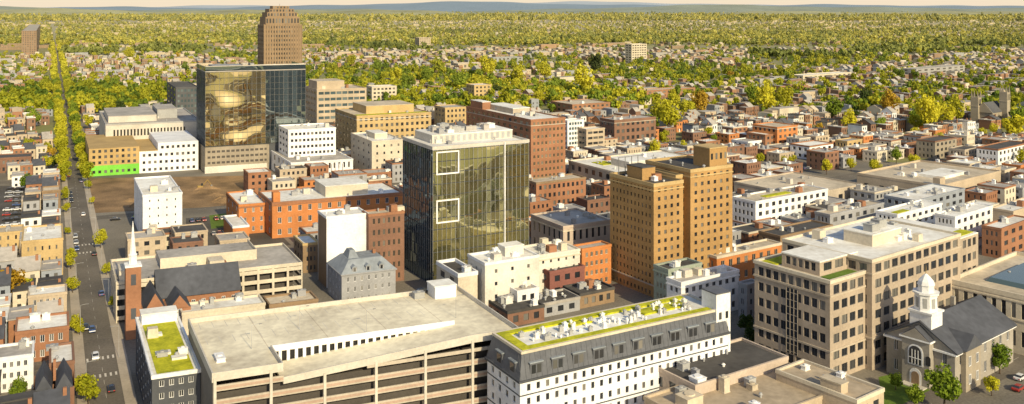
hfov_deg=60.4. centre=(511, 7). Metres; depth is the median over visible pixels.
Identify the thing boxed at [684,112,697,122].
row house
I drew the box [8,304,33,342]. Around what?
row house
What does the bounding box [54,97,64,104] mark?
leafy tree
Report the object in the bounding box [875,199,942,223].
white loft
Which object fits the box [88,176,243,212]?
dirt lot
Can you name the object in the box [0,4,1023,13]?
rolling hills
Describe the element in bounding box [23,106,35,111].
leafy tree
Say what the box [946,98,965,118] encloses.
leafy tree
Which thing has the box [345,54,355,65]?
leafy tree
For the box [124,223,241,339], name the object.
steeple church
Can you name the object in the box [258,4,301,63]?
stepped office tower
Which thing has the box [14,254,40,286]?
row house
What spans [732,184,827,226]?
modern apartment
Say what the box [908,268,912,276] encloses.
window
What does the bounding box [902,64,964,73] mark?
building
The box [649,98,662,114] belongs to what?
leafy tree
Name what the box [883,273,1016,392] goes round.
old courthouse
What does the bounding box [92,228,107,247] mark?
leafy tree
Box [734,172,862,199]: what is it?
market annex
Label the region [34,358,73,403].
gabled house
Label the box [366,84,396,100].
cream office
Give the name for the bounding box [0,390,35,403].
row house
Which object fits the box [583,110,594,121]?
row house
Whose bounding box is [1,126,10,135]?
row house
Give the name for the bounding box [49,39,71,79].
avenue trees
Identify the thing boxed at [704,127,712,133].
leafy tree
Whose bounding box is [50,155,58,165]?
leafy tree
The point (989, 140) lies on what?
block
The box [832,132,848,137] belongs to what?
block
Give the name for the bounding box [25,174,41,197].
row house
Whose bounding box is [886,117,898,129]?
row house
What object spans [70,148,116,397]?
road marking
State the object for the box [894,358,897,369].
window
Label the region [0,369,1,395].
row house
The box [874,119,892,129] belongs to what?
row house
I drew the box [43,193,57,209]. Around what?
row house
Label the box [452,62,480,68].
depot
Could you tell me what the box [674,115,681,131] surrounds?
row house
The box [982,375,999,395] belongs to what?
leafy tree
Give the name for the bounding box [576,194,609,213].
dark low shop
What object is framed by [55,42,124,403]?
avenue road
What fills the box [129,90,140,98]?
leafy tree
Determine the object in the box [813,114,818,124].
row house
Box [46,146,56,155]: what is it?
leafy tree
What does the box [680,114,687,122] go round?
row house
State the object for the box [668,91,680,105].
leafy tree
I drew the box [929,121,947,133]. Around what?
row house
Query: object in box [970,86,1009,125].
stone church
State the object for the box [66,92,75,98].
leafy tree
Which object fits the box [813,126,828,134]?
row house
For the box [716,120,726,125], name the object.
row house
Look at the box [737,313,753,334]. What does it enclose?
leafy tree
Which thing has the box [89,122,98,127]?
row house
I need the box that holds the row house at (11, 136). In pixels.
[5,132,16,139]
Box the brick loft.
[362,203,404,280]
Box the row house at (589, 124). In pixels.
[585,121,594,125]
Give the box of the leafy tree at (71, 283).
[66,276,80,292]
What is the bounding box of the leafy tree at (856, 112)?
[854,110,861,115]
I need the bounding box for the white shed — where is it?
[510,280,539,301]
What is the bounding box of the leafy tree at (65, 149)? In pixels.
[58,146,71,158]
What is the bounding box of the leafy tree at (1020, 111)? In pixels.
[1010,106,1023,127]
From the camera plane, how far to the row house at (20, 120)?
726.07 m
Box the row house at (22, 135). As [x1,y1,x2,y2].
[16,130,27,139]
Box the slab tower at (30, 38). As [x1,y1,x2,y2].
[22,24,39,54]
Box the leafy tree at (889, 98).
[879,88,899,108]
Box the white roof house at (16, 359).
[0,338,34,392]
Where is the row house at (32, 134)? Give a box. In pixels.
[27,131,37,138]
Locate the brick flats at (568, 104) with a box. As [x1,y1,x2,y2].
[551,99,609,111]
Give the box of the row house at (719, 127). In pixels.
[717,122,722,131]
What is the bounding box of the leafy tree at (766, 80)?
[762,78,772,83]
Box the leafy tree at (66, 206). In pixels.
[61,202,70,211]
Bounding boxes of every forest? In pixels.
[0,11,1023,20]
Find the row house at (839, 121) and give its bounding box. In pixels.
[834,117,847,128]
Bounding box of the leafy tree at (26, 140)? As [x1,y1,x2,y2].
[23,138,35,143]
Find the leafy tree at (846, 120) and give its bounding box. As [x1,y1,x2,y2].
[841,108,856,125]
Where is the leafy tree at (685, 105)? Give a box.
[677,99,696,111]
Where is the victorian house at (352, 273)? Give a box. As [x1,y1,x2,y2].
[326,247,396,299]
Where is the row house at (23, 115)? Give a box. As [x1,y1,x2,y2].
[22,112,28,125]
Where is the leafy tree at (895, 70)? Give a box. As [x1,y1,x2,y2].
[892,67,898,75]
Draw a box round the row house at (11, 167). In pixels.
[6,161,20,179]
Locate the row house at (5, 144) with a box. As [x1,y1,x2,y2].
[0,139,9,149]
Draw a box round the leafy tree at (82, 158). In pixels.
[76,154,87,167]
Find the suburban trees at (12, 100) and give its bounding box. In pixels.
[0,34,1023,111]
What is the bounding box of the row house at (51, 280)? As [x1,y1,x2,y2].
[38,275,62,285]
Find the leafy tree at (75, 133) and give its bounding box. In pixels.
[71,130,81,138]
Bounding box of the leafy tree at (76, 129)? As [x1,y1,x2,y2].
[71,125,82,135]
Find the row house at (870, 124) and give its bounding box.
[856,118,875,131]
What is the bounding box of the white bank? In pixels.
[271,150,352,173]
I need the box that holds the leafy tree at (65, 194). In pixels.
[61,190,69,200]
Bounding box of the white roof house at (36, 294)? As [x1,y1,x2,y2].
[28,283,66,311]
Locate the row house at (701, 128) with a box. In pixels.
[695,123,703,130]
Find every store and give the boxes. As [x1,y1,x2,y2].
[335,100,431,149]
[993,197,1023,220]
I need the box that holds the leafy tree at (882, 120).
[875,117,885,124]
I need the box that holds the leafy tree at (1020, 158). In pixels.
[1015,149,1023,162]
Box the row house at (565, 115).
[561,113,575,117]
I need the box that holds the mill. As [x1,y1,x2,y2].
[791,71,851,79]
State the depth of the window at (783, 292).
241.65 m
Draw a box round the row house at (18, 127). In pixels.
[13,123,23,132]
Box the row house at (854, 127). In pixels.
[848,123,866,134]
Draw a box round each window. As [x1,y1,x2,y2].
[40,335,44,341]
[40,349,44,356]
[49,334,53,340]
[58,332,62,339]
[159,393,163,398]
[169,379,173,384]
[169,391,173,397]
[179,390,183,395]
[263,26,294,63]
[337,112,427,149]
[468,109,516,134]
[513,315,517,321]
[534,311,538,317]
[613,167,727,291]
[659,376,662,386]
[759,267,763,275]
[759,282,763,291]
[759,297,763,306]
[759,313,763,321]
[759,329,763,337]
[766,269,770,277]
[766,284,770,293]
[766,299,770,308]
[766,315,770,324]
[766,331,770,339]
[773,271,777,279]
[773,286,777,295]
[773,302,777,310]
[773,317,777,326]
[773,334,777,342]
[781,273,785,282]
[781,289,785,297]
[781,304,785,313]
[781,320,785,329]
[781,336,785,344]
[786,256,789,263]
[788,275,792,284]
[788,354,792,362]
[792,257,795,265]
[796,277,800,286]
[799,259,802,267]
[804,279,808,288]
[804,295,808,304]
[804,311,808,320]
[804,327,808,336]
[804,344,808,353]
[805,261,808,268]
[811,262,814,270]
[812,282,816,291]
[812,298,816,307]
[812,314,816,323]
[812,330,816,339]
[812,347,816,355]
[820,284,824,293]
[820,300,824,309]
[820,316,824,326]
[820,333,824,342]
[820,350,824,358]
[824,261,830,270]
[834,284,838,293]
[834,300,838,309]
[834,317,838,326]
[834,333,838,342]
[834,350,838,358]
[835,258,841,267]
[842,282,846,291]
[842,298,846,307]
[842,314,846,323]
[842,330,846,339]
[842,347,846,355]
[842,362,846,371]
[848,260,855,268]
[850,279,854,288]
[850,295,854,304]
[850,311,854,320]
[850,327,854,336]
[850,344,854,352]
[850,359,854,368]
[858,277,862,286]
[858,293,862,301]
[858,308,862,317]
[858,324,862,333]
[858,341,862,349]
[858,356,862,365]
[859,262,866,269]
[875,263,880,271]
[875,278,880,287]
[875,293,880,302]
[875,308,880,317]
[875,324,880,333]
[875,339,880,348]
[875,354,880,363]
[884,260,888,268]
[884,275,888,284]
[884,290,888,299]
[884,306,888,314]
[884,321,888,329]
[892,258,896,266]
[892,273,896,281]
[892,288,896,296]
[892,303,896,311]
[892,318,896,326]
[894,339,897,349]
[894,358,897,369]
[900,255,904,263]
[900,270,904,278]
[900,285,904,293]
[900,300,904,308]
[900,315,904,323]
[901,349,904,358]
[908,253,912,261]
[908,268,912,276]
[908,282,912,291]
[908,297,912,305]
[909,346,920,365]
[916,250,920,258]
[916,265,920,273]
[924,248,927,256]
[924,263,927,270]
[926,356,930,366]
[943,354,946,363]
[955,289,958,301]
[964,291,967,299]
[976,352,978,362]
[976,370,978,380]
[992,298,995,306]
[1002,300,1005,314]
[1012,302,1015,317]
[1013,330,1015,344]
[1022,304,1023,319]
[1022,332,1023,346]
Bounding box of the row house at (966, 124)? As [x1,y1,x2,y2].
[953,118,971,130]
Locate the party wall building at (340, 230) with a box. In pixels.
[317,204,368,287]
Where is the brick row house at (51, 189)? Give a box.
[42,185,60,209]
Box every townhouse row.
[916,135,956,159]
[948,145,976,157]
[976,140,1023,164]
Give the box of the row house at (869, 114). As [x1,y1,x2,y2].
[858,111,874,120]
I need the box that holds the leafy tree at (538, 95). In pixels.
[533,90,542,99]
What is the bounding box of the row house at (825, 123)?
[816,120,831,127]
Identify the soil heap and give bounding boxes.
[123,198,133,201]
[188,189,221,193]
[189,185,220,190]
[207,192,224,196]
[207,195,225,203]
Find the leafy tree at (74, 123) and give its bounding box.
[70,119,80,128]
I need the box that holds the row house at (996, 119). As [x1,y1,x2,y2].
[982,114,1001,128]
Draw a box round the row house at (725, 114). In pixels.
[716,112,730,117]
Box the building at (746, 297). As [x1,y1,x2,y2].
[738,278,754,317]
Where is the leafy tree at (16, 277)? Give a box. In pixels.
[0,268,26,297]
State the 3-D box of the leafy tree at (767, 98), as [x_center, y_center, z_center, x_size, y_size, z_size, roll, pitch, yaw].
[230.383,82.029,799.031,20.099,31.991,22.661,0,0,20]
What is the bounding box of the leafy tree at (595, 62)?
[586,53,602,69]
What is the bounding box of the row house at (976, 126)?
[975,122,978,130]
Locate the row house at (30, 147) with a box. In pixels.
[23,141,35,158]
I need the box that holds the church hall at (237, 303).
[180,292,265,334]
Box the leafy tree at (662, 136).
[659,130,669,141]
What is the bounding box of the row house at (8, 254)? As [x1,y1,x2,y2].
[0,245,17,268]
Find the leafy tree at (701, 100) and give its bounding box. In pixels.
[689,89,708,109]
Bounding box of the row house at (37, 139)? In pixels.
[30,136,41,143]
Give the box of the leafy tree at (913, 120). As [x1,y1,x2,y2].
[907,114,922,127]
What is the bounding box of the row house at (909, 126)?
[896,115,913,130]
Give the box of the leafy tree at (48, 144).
[43,142,53,150]
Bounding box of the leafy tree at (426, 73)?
[421,68,430,79]
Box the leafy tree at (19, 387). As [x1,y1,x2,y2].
[8,375,27,393]
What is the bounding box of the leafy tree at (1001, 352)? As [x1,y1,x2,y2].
[991,340,1012,373]
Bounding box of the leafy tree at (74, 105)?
[68,101,78,110]
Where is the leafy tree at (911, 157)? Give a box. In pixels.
[908,153,919,161]
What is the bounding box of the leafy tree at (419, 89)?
[417,85,424,93]
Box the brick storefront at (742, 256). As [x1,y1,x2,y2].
[709,238,781,280]
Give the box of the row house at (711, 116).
[700,113,716,120]
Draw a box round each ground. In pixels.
[0,13,1023,162]
[0,135,72,395]
[74,113,1023,403]
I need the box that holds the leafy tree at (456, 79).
[451,70,466,86]
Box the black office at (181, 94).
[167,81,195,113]
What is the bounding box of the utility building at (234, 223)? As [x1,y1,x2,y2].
[223,214,248,235]
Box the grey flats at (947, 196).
[883,183,964,210]
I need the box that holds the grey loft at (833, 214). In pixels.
[814,200,883,225]
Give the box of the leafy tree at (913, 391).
[904,384,924,403]
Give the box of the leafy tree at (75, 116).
[68,113,81,122]
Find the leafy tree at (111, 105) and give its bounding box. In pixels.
[104,102,115,107]
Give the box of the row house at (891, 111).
[880,106,896,117]
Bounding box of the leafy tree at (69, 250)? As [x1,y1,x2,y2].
[66,247,74,253]
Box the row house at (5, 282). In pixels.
[0,267,11,300]
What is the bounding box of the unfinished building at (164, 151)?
[85,130,197,176]
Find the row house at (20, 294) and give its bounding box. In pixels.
[12,278,35,306]
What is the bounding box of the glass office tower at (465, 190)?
[402,122,528,282]
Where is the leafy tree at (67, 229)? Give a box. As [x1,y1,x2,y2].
[64,227,70,232]
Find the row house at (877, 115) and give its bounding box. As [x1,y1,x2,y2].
[871,113,881,121]
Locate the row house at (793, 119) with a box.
[788,116,798,122]
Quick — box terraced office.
[306,78,366,123]
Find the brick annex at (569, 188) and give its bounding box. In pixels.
[529,173,585,210]
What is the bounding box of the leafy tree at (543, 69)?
[537,61,551,75]
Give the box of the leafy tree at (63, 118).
[56,115,66,125]
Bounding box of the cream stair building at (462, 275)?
[436,258,477,298]
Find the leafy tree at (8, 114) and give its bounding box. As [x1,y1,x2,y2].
[4,112,15,122]
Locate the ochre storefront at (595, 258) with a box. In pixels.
[573,240,611,283]
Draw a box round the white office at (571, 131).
[565,118,583,148]
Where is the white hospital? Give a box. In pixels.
[278,123,335,156]
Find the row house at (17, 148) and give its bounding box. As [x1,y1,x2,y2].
[12,144,24,152]
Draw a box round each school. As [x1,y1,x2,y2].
[258,176,402,238]
[636,86,694,101]
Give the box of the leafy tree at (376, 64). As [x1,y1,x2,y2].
[372,59,381,74]
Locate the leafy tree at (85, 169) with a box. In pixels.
[80,161,94,179]
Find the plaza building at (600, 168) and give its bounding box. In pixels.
[568,150,683,180]
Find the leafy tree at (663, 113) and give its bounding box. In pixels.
[654,98,684,125]
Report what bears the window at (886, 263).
in the stone office block at (838, 297)
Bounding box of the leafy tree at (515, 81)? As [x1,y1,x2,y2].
[512,78,520,85]
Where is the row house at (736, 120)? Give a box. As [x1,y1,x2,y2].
[727,117,743,124]
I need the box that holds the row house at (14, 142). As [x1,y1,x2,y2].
[9,139,20,149]
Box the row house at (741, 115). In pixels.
[729,111,743,118]
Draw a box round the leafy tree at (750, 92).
[744,82,759,99]
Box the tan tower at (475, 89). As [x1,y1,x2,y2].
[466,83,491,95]
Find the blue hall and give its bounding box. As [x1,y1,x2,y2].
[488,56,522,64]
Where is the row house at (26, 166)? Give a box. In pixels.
[19,161,32,174]
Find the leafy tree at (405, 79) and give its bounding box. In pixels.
[400,74,415,84]
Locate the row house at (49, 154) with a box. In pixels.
[38,152,51,167]
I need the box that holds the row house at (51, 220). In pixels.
[42,215,59,224]
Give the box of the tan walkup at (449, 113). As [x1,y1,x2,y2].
[434,104,465,124]
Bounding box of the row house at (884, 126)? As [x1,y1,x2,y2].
[876,122,890,129]
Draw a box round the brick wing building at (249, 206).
[226,189,265,233]
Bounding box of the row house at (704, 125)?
[700,122,711,130]
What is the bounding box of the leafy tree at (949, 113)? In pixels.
[935,102,955,120]
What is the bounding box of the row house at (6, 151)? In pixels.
[1,149,12,153]
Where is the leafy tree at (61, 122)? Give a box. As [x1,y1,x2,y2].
[57,120,67,127]
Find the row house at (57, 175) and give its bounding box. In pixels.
[43,174,59,184]
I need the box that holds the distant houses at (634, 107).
[0,20,1023,121]
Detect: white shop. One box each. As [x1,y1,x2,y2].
[732,137,761,144]
[790,140,833,158]
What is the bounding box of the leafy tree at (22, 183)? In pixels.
[19,173,30,187]
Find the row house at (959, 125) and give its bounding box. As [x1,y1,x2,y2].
[949,121,961,129]
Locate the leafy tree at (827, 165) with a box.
[821,158,832,174]
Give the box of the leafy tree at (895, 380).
[888,372,902,389]
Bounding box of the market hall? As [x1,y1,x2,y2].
[857,160,1000,188]
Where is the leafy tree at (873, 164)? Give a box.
[869,159,882,168]
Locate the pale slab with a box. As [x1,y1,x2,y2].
[415,37,430,46]
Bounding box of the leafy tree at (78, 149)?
[74,141,85,157]
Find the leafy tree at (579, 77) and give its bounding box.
[574,63,594,88]
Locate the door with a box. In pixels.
[911,371,918,383]
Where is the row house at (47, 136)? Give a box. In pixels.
[41,130,52,145]
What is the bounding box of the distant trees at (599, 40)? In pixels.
[0,17,1023,44]
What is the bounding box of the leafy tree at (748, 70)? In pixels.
[745,68,752,74]
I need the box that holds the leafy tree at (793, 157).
[788,155,796,160]
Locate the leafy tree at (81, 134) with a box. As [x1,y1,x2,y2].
[72,132,85,140]
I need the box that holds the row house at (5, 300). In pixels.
[0,293,11,307]
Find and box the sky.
[0,0,1023,7]
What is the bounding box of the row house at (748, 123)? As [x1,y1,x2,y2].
[744,118,752,126]
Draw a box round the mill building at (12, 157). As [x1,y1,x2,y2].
[0,152,31,172]
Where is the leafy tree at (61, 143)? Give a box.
[54,137,68,151]
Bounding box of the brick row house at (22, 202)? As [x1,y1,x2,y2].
[21,194,40,210]
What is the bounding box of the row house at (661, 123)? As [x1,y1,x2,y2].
[658,118,673,126]
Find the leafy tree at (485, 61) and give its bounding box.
[479,54,496,73]
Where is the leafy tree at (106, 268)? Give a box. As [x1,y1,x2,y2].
[101,262,110,274]
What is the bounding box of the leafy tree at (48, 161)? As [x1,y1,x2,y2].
[41,155,52,168]
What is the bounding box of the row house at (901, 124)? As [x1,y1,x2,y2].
[891,117,904,131]
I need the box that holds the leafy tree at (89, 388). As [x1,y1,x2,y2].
[76,373,100,403]
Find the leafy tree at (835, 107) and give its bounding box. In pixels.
[824,95,844,116]
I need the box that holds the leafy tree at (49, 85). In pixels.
[43,81,53,90]
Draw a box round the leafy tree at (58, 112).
[54,108,62,117]
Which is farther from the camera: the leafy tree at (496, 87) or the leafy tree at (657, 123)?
the leafy tree at (496, 87)
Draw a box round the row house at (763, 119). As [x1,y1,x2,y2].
[753,116,768,122]
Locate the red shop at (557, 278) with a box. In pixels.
[543,263,584,289]
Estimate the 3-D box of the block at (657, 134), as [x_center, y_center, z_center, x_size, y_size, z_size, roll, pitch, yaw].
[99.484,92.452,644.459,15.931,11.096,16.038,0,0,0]
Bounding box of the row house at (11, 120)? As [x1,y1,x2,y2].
[7,116,16,125]
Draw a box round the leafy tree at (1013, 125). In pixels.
[1001,114,1023,133]
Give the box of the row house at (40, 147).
[35,142,46,158]
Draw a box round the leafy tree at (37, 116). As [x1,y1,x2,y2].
[25,108,41,121]
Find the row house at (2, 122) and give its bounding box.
[0,118,5,126]
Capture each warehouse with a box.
[0,224,23,248]
[21,223,62,276]
[134,175,182,230]
[599,114,655,142]
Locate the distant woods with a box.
[0,19,1023,58]
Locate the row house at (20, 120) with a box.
[17,116,23,123]
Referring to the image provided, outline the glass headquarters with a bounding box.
[196,61,305,173]
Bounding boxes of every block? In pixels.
[82,132,98,134]
[84,126,98,133]
[125,226,165,257]
[142,224,170,249]
[169,231,203,248]
[171,223,207,245]
[214,231,249,244]
[243,168,270,192]
[267,175,295,189]
[275,164,306,187]
[299,173,328,186]
[299,222,317,239]
[305,162,328,175]
[331,169,366,181]
[337,147,350,151]
[341,150,350,156]
[351,129,402,169]
[363,168,390,176]
[367,174,391,185]
[385,158,402,182]
[467,241,539,305]
[484,285,730,403]
[524,237,580,292]
[529,194,551,215]
[529,216,530,235]
[553,203,584,210]
[565,146,587,158]
[565,164,568,173]
[572,153,597,159]
[583,145,608,154]
[586,178,601,194]
[591,180,609,196]
[594,147,622,156]
[596,212,609,218]
[599,149,628,156]
[605,135,617,145]
[616,140,635,144]
[616,144,641,152]
[626,142,649,151]
[635,137,657,143]
[643,141,667,147]
[656,126,675,140]
[656,129,658,141]
[659,147,684,151]
[659,337,788,393]
[674,140,698,149]
[674,148,692,155]
[682,129,706,142]
[695,138,719,143]
[715,129,739,143]
[719,143,744,154]
[722,122,747,131]
[727,152,739,159]
[730,159,760,173]
[732,173,759,190]
[732,188,756,194]
[732,222,770,243]
[732,228,741,244]
[735,131,745,137]
[737,153,753,159]
[741,143,757,158]
[747,169,778,176]
[752,217,791,227]
[753,216,977,374]
[756,144,778,159]
[761,161,782,170]
[766,142,789,150]
[766,149,794,162]
[771,166,798,173]
[772,158,802,172]
[780,210,814,222]
[786,134,810,143]
[798,128,802,135]
[801,126,817,134]
[803,132,828,141]
[805,199,840,213]
[806,148,838,170]
[828,146,853,154]
[828,196,846,203]
[829,136,841,147]
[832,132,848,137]
[835,137,862,147]
[836,198,853,204]
[839,153,855,167]
[845,144,867,158]
[849,131,872,143]
[850,184,891,202]
[861,142,886,146]
[862,146,886,161]
[869,132,887,137]
[873,135,900,146]
[875,128,901,133]
[881,132,902,138]
[881,146,903,159]
[885,185,905,192]
[890,144,915,157]
[897,138,915,146]
[903,131,929,140]
[905,129,931,136]
[920,127,945,135]
[946,153,972,160]
[946,158,980,165]
[948,128,970,132]
[948,131,974,144]
[951,136,961,145]
[965,187,997,202]
[965,200,998,205]
[967,157,995,164]
[969,163,1000,169]
[974,132,987,143]
[977,179,1015,204]
[980,132,999,136]
[982,136,1004,144]
[988,164,1015,181]
[992,129,1011,135]
[997,133,1020,138]
[999,137,1021,141]
[1001,160,1023,168]
[1005,180,1023,198]
[1010,133,1023,136]
[1010,168,1023,180]
[1012,174,1023,182]
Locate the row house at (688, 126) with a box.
[682,122,698,130]
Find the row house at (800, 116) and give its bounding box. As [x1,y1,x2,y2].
[788,112,803,121]
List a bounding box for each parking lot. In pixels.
[0,186,24,223]
[186,216,289,245]
[660,141,678,146]
[771,163,822,171]
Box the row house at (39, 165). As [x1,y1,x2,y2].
[31,158,45,176]
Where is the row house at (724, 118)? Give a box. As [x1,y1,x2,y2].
[716,114,727,121]
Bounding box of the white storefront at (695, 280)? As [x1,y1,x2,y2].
[666,264,739,310]
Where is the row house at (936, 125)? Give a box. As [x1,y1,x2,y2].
[923,123,942,128]
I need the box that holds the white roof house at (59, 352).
[46,341,74,372]
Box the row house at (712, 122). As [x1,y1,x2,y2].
[700,117,717,132]
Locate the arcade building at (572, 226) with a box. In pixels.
[530,208,609,244]
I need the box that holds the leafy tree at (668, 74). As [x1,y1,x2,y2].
[663,69,672,77]
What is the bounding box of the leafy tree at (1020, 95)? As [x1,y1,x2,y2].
[1014,91,1023,99]
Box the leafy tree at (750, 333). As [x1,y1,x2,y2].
[744,327,754,341]
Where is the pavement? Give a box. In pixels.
[62,159,136,403]
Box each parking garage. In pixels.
[110,239,301,322]
[188,278,517,403]
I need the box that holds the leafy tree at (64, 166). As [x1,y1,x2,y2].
[57,160,71,175]
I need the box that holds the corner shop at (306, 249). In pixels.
[293,234,317,272]
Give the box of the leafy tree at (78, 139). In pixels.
[72,136,84,146]
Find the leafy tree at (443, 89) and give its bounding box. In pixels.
[439,85,446,94]
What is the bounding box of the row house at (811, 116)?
[799,109,812,124]
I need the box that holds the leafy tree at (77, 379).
[74,374,87,391]
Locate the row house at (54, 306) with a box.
[37,299,63,313]
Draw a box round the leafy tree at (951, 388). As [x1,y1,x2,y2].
[924,362,962,403]
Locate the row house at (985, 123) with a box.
[979,118,994,128]
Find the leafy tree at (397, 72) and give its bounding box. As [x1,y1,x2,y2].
[389,67,402,78]
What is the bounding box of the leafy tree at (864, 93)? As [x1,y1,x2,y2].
[857,87,873,106]
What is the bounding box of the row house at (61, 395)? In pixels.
[33,386,69,403]
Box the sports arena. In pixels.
[99,104,195,138]
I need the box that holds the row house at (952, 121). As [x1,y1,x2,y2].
[943,119,962,122]
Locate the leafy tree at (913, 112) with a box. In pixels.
[908,106,920,116]
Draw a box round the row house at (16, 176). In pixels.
[11,171,27,186]
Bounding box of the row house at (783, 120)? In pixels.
[775,117,791,123]
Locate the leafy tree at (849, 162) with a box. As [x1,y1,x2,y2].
[846,157,856,167]
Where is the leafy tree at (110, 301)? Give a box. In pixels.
[108,294,117,305]
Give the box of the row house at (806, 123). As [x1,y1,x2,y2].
[793,121,811,127]
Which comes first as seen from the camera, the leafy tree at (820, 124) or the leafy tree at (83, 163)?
the leafy tree at (83, 163)
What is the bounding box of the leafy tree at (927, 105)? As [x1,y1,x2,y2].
[915,94,942,123]
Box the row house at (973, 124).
[964,118,975,130]
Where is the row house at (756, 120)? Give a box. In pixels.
[746,117,760,123]
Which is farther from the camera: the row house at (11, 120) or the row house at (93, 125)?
the row house at (11, 120)
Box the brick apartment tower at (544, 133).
[466,99,565,176]
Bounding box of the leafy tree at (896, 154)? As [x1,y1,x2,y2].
[890,146,902,163]
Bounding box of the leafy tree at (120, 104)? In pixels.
[115,101,125,106]
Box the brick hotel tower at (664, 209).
[609,143,732,297]
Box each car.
[82,323,88,330]
[89,325,95,332]
[92,351,98,359]
[98,290,104,295]
[107,384,115,392]
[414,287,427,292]
[1011,383,1023,391]
[1013,373,1023,381]
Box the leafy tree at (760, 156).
[755,153,764,160]
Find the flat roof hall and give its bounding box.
[643,368,822,403]
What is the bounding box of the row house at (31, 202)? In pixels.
[23,194,39,210]
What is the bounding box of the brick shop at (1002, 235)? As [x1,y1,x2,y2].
[981,214,1023,257]
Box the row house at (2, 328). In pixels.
[0,316,5,343]
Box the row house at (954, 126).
[939,121,957,129]
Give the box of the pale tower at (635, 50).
[625,43,646,62]
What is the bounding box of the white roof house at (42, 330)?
[14,311,69,361]
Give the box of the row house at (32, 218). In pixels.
[21,210,41,225]
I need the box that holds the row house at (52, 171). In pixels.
[43,168,59,174]
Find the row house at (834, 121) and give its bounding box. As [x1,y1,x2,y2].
[820,117,838,124]
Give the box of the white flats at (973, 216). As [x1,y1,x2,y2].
[935,202,992,245]
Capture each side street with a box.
[0,177,67,183]
[34,358,87,375]
[89,206,225,219]
[829,157,945,179]
[904,353,1023,403]
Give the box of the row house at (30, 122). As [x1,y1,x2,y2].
[25,115,35,130]
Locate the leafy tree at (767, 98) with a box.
[754,81,776,109]
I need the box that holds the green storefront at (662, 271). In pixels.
[653,257,702,299]
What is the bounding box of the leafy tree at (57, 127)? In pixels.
[54,124,67,134]
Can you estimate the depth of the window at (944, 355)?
225.19 m
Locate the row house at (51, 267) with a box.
[41,258,61,277]
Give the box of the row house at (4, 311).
[0,307,8,343]
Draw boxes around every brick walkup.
[746,131,772,145]
[752,122,797,143]
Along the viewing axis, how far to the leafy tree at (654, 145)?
567.57 m
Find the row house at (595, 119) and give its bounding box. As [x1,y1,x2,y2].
[591,115,602,123]
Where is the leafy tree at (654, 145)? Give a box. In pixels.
[648,139,660,150]
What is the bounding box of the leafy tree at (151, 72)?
[148,70,154,76]
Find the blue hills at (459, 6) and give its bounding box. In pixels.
[59,1,1023,11]
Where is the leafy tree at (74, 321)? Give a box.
[69,313,83,332]
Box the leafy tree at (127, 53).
[123,47,135,56]
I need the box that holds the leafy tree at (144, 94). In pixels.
[140,90,150,98]
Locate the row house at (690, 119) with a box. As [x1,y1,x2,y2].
[685,115,694,123]
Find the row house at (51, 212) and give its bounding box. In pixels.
[42,208,60,216]
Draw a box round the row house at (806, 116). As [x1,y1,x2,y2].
[797,111,809,122]
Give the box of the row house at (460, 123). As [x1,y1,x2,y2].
[454,120,465,125]
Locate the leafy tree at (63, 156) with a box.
[53,152,68,162]
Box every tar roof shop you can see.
[488,293,544,325]
[538,288,580,316]
[563,278,614,308]
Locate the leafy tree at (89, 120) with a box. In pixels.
[82,114,93,128]
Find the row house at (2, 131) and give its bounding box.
[0,127,3,135]
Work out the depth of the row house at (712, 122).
673.40 m
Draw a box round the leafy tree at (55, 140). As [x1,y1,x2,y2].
[53,135,68,146]
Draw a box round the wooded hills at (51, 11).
[0,8,1023,15]
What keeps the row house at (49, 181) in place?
on the ground at (45, 128)
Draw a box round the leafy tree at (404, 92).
[398,88,408,96]
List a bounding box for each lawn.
[209,213,225,228]
[879,375,932,403]
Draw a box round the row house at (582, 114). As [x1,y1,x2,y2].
[574,110,586,121]
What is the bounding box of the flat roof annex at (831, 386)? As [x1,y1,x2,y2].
[775,359,884,403]
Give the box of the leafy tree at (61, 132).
[54,129,65,136]
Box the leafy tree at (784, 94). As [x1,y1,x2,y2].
[774,85,793,104]
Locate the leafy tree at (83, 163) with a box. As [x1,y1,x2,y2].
[76,161,87,168]
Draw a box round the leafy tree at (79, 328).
[75,324,84,334]
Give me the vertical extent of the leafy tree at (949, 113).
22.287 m
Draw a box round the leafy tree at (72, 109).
[67,106,76,114]
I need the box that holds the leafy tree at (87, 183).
[84,180,92,188]
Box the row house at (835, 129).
[827,124,846,136]
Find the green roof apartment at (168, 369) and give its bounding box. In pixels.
[135,305,200,403]
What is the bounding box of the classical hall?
[952,251,1023,354]
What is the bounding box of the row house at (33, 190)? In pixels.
[25,187,41,194]
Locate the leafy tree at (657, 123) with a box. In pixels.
[646,113,659,126]
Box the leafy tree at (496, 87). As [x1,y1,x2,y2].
[492,84,501,90]
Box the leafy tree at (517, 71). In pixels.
[510,63,525,79]
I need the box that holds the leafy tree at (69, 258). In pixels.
[65,251,77,268]
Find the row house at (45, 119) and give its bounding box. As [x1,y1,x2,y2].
[41,113,48,124]
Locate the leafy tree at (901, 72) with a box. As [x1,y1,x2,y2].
[897,68,904,76]
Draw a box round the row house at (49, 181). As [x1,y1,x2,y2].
[42,176,56,185]
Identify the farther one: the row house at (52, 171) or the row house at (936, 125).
the row house at (936, 125)
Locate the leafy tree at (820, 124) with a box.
[815,122,822,127]
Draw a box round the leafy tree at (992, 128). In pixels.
[989,123,1000,131]
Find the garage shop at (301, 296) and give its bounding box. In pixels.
[263,288,318,308]

